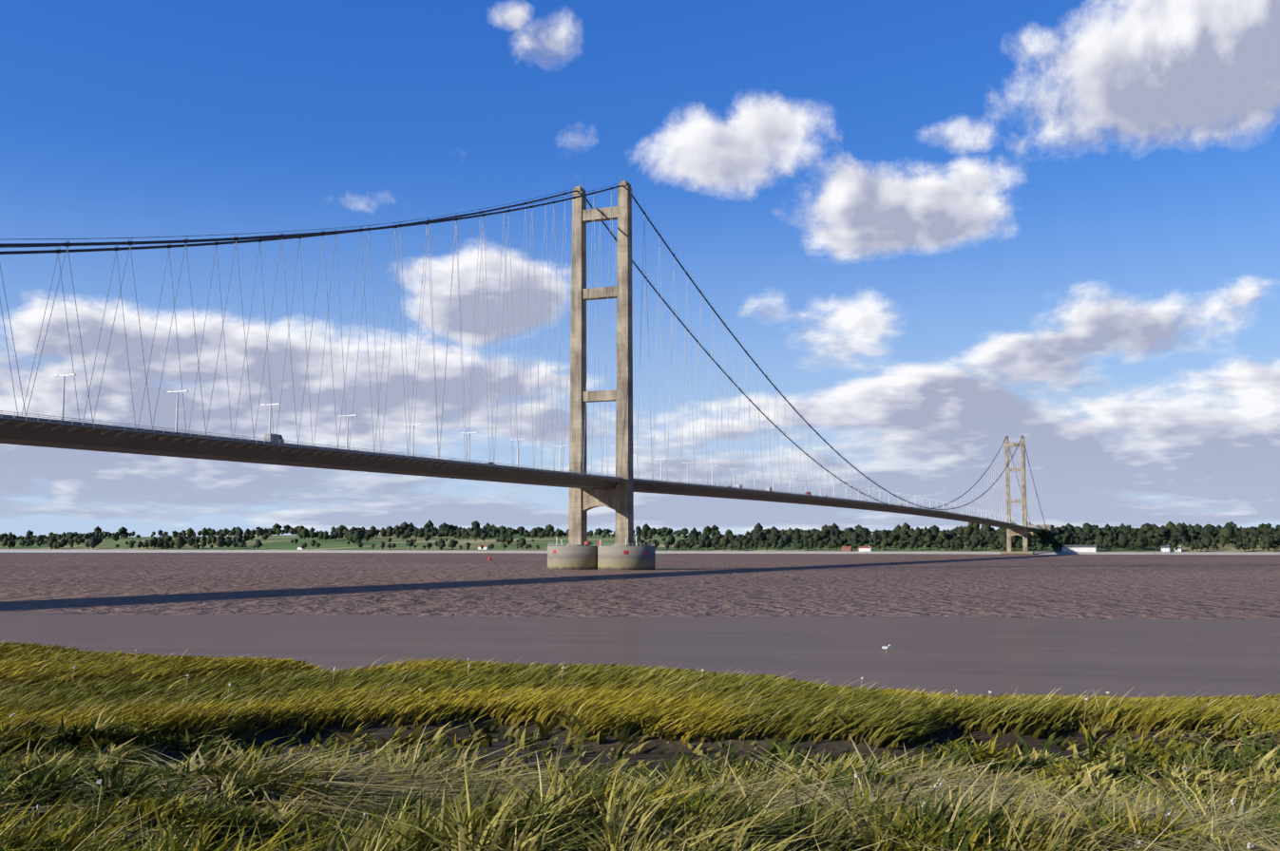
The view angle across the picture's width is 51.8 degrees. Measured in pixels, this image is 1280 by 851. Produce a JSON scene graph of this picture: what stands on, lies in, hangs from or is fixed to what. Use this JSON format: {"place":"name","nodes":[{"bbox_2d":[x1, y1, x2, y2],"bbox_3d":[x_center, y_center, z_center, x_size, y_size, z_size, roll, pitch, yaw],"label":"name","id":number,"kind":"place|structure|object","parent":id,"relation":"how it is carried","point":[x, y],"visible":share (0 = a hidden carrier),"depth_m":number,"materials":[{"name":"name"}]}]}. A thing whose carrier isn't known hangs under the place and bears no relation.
{"place":"outdoors","nodes":[
{"label":"outdoors","id":0,"kind":"place"},
{"bbox_2d":[6,668,1259,850],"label":"marsh ground","id":1,"kind":"structure","parent":0,"point":[657,745],"depth_m":26.97,"materials":[{"name":"soil"}]},
{"bbox_2d":[9,649,1254,850],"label":"sea aster seed heads","id":2,"kind":"object","parent":1,"relation":"on","point":[701,677],"visible":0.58,"depth_m":11.29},
{"bbox_2d":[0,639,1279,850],"bbox_3d":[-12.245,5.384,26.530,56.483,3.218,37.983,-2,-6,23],"label":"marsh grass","id":3,"kind":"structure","parent":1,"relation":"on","point":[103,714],"depth_m":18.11,"materials":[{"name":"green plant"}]},
{"bbox_2d":[0,552,1279,619],"bbox_3d":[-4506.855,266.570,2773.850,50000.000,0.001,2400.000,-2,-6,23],"label":"water","id":4,"kind":"structure","parent":0,"point":[945,585],"depth_m":323.21,"materials":[{"name":"brown liquid"}]},
{"bbox_2d":[547,544,655,570],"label":"pier","id":5,"kind":"structure","parent":4,"relation":"in","point":[574,557],"depth_m":555.79,"materials":[{"name":"concrete"}]},
{"bbox_2d":[555,536,636,546],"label":"pier posts","id":6,"kind":"object","parent":5,"relation":"on","point":[601,542],"visible":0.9,"depth_m":551.50,"materials":[{"name":"metal"}]},
{"bbox_2d":[553,541,648,554],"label":"pier signs","id":7,"kind":"object","parent":5,"relation":"on","point":[599,543],"visible":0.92,"depth_m":556.01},
{"bbox_2d":[568,177,633,544],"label":"tower","id":8,"kind":"structure","parent":5,"relation":"on","point":[619,499],"depth_m":568.94,"materials":[{"name":"concrete"}]},
{"bbox_2d":[0,414,1043,532],"bbox_3d":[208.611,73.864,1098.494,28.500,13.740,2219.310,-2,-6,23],"label":"deck","id":9,"kind":"structure","parent":8,"relation":"attached to","point":[23,431],"depth_m":381.48,"materials":[{"name":"paint"}]},
{"bbox_2d":[264,433,284,442],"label":"truck","id":10,"kind":"object","parent":9,"relation":"on","point":[270,436],"visible":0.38,"depth_m":354.97,"materials":[{"name":"grey paint"}]},
{"bbox_2d":[0,410,1043,529],"bbox_3d":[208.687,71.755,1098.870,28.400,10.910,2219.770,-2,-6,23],"label":"deck parapets","id":11,"kind":"object","parent":9,"relation":"on","point":[353,450],"visible":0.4,"depth_m":379.30,"materials":[{"name":"grey paint"}]},
{"bbox_2d":[0,190,1045,528],"bbox_3d":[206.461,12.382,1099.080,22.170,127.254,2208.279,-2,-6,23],"label":"hangers","id":12,"kind":"object","parent":9,"relation":"on","point":[517,369],"visible":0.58,"depth_m":505.66,"materials":[{"name":"silver metal"}]},
{"bbox_2d":[52,373,1038,527],"bbox_3d":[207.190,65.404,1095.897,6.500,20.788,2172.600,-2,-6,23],"label":"lamp posts","id":13,"kind":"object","parent":9,"relation":"on","point":[63,404],"depth_m":464.83,"materials":[{"name":"metal"}]},
{"bbox_2d":[0,182,1046,527],"bbox_3d":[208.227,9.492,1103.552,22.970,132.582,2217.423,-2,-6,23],"label":"cables","id":14,"kind":"object","parent":8,"relation":"on","point":[228,239],"visible":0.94,"depth_m":411.23,"materials":[{"name":"grey paint"}]},
{"bbox_2d":[553,543,654,546],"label":"pier railing","id":15,"kind":"object","parent":5,"relation":"on","point":[559,544],"visible":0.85,"depth_m":558.60,"materials":[{"name":"metal"}]},
{"bbox_2d":[0,611,1279,699],"bbox_3d":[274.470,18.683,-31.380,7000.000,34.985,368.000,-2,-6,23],"label":"mudflat ground","id":16,"kind":"structure","parent":0,"point":[997,657],"depth_m":84.29,"materials":[{"name":"soil"}]},
{"bbox_2d":[879,645,890,653],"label":"gull","id":17,"kind":"object","parent":16,"relation":"on","point":[886,648],"visible":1,"depth_m":75.12,"materials":[{"name":"white"}]},
{"bbox_2d":[0,534,1279,554],"bbox_3d":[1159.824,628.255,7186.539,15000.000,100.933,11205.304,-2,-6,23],"label":"bank","id":18,"kind":"structure","parent":0,"point":[277,544],"depth_m":3088.48,"materials":[{"name":"green plant"}]},
{"bbox_2d":[477,545,489,550],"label":"house","id":19,"kind":"structure","parent":18,"relation":"on","point":[486,547],"depth_m":2825.22,"materials":[{"name":"white paint"}]},
{"bbox_2d":[0,534,1279,552],"bbox_3d":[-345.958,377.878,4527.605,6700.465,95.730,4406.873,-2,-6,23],"label":"bank tree trunks","id":20,"kind":"object","parent":18,"relation":"on","point":[1004,550],"depth_m":2245.17,"materials":[{"name":"brown plant"}]},
{"bbox_2d":[0,519,1279,551],"bbox_3d":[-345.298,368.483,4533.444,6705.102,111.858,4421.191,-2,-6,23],"label":"trees","id":21,"kind":"object","parent":20,"relation":"on","point":[972,536],"visible":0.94,"depth_m":2466.96,"materials":[{"name":"green plant"}]},
{"bbox_2d":[840,546,852,551],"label":"red house","id":22,"kind":"structure","parent":18,"relation":"on","point":[846,548],"depth_m":2115.29,"materials":[{"name":"brown brick"}]},
{"bbox_2d":[859,545,872,552],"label":"house","id":23,"kind":"structure","parent":18,"relation":"on","point":[869,548],"depth_m":2087.18,"materials":[{"name":"white paint"}]},
{"bbox_2d":[1000,552,1034,554],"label":"pier","id":24,"kind":"structure","parent":18,"relation":"on","point":[1017,553],"depth_m":1849.43,"materials":[{"name":"concrete"}]},
{"bbox_2d":[1004,435,1028,552],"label":"tower","id":25,"kind":"structure","parent":24,"relation":"on","point":[1022,533],"depth_m":1861.51,"materials":[{"name":"concrete"}]},
{"bbox_2d":[1027,524,1054,542],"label":"anchorage","id":26,"kind":"object","parent":18,"relation":"on","point":[1050,527],"visible":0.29,"depth_m":2115.85,"materials":[{"name":"concrete"}]},
{"bbox_2d":[1061,545,1097,552],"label":"building","id":27,"kind":"structure","parent":18,"relation":"on","point":[1079,548],"depth_m":1853.31,"materials":[{"name":"white paint"}]},
{"bbox_2d":[1160,545,1170,552],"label":"white house","id":28,"kind":"structure","parent":18,"relation":"on","point":[1166,548],"depth_m":1807.55,"materials":[{"name":"white paint"}]},
{"bbox_2d":[1173,546,1182,552],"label":"white house","id":29,"kind":"structure","parent":18,"relation":"on","point":[1179,549],"depth_m":1805.43,"materials":[{"name":"white paint"}]},
{"bbox_2d":[0,0,1279,553],"label":"sky","id":30,"kind":"structure","parent":0,"point":[944,231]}
]}

